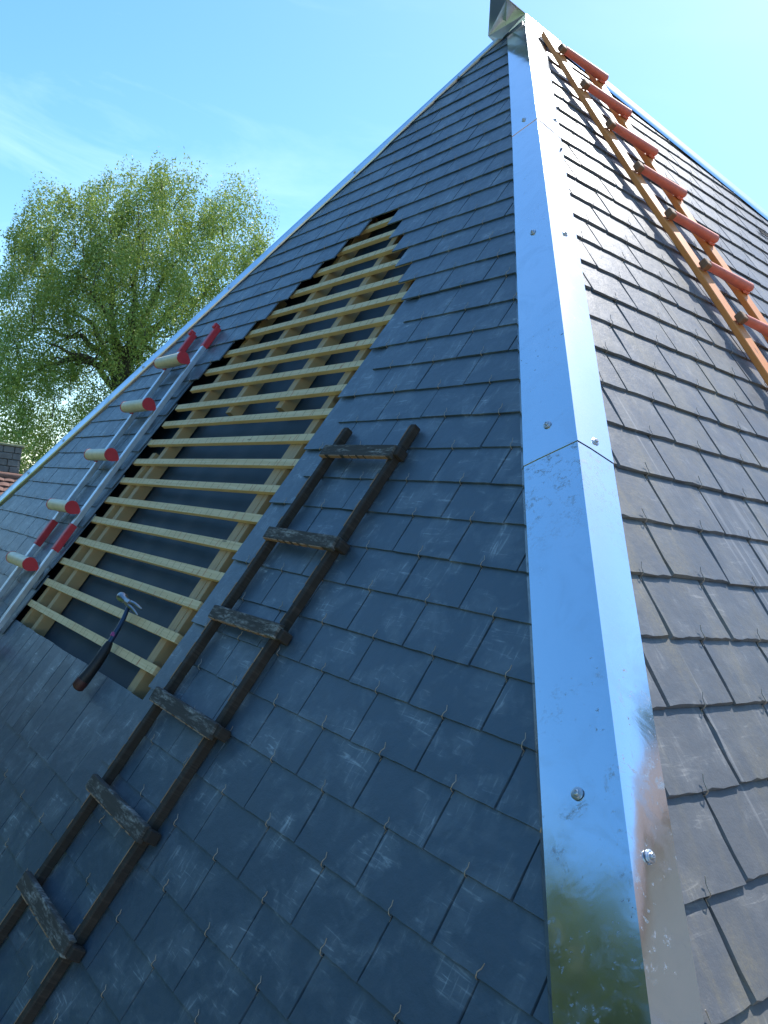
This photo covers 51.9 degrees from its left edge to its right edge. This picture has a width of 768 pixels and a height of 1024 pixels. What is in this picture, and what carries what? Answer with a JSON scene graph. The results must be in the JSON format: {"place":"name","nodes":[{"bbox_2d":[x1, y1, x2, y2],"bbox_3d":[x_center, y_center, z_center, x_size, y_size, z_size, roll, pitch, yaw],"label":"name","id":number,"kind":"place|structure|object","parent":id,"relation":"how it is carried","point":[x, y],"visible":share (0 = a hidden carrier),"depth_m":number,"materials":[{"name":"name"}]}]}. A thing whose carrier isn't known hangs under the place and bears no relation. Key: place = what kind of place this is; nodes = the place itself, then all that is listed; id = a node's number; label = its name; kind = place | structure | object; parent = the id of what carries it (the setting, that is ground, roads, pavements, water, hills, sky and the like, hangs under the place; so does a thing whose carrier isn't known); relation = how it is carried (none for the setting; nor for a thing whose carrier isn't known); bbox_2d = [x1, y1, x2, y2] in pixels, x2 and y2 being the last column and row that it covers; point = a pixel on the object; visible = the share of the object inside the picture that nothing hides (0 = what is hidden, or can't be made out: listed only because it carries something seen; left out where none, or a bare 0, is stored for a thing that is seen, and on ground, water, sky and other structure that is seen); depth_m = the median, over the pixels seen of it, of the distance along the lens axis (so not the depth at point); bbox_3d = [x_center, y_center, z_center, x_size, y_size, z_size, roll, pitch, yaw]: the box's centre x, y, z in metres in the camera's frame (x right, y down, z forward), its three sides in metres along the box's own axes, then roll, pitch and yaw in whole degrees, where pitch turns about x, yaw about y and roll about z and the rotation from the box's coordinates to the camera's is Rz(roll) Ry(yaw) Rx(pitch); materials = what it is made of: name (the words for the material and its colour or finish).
{"place":"outdoors","nodes":[
{"label":"outdoors","id":0,"kind":"place"},
{"bbox_2d":[0,442,28,494],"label":"neighbour house","id":1,"kind":"structure","parent":0,"point":[10,459],"depth_m":13.97,"materials":[{"name":"grey brick"}]},
{"bbox_2d":[0,310,47,473],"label":"ash tree","id":2,"kind":"object","parent":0,"point":[2,420],"visible":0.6,"depth_m":22.09,"materials":[{"name":"green plant"}]},
{"bbox_2d":[4,424,47,473],"bbox_3d":[-15.223,0.587,32.293,6.619,9.179,5.954,7,-2,-1],"label":"bushy tree","id":3,"kind":"object","parent":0,"point":[26,461],"visible":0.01,"depth_m":32.17,"materials":[{"name":"green plant"}]},
{"bbox_2d":[0,146,279,473],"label":"ash tree","id":4,"kind":"object","parent":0,"point":[127,255],"visible":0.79,"depth_m":23.64,"materials":[{"name":"green plant"}]},
{"bbox_2d":[0,0,767,469],"label":"sky","id":5,"kind":"structure","parent":0,"point":[299,93],"materials":[{"name":"blue"}]},
{"bbox_2d":[758,228,767,236],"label":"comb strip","id":6,"kind":"object","parent":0,"point":[764,233],"visible":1,"depth_m":4.80,"materials":[{"name":"grey stone"}]},
{"bbox_3d":[0.792,4.761,5.745,9.186,3.337,9.061,8,-2,-39],"label":"house wall","id":7,"kind":"object","parent":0,"visible":0},
{"bbox_2d":[0,0,767,1023],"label":"slate roof","id":8,"kind":"structure","parent":7,"relation":"on","point":[492,748],"depth_m":2.03,"materials":[{"name":"grey stone"}]},
{"bbox_2d":[72,592,141,690],"bbox_3d":[-1.014,0.464,2.845,0.198,0.342,0.163,8,-2,-39],"label":"claw hammer","id":9,"kind":"object","parent":8,"relation":"on","point":[84,678],"visible":1,"depth_m":2.79,"materials":[{"name":"black rubber"}]},
{"bbox_2d":[0,323,220,630],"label":"roof ladder","id":10,"kind":"object","parent":8,"relation":"attached to","point":[98,457],"visible":1,"depth_m":4.11,"materials":[{"name":"metal"}]},
{"bbox_2d":[0,424,419,1023],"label":"roof ladder","id":11,"kind":"object","parent":8,"relation":"attached to","point":[66,944],"visible":1,"depth_m":2.19,"materials":[{"name":"brown wood"}]},
{"bbox_2d":[540,31,767,385],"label":"roof ladder","id":12,"kind":"object","parent":8,"relation":"attached to","point":[741,288],"visible":1,"depth_m":3.56,"materials":[{"name":"orange wood"}]}
]}

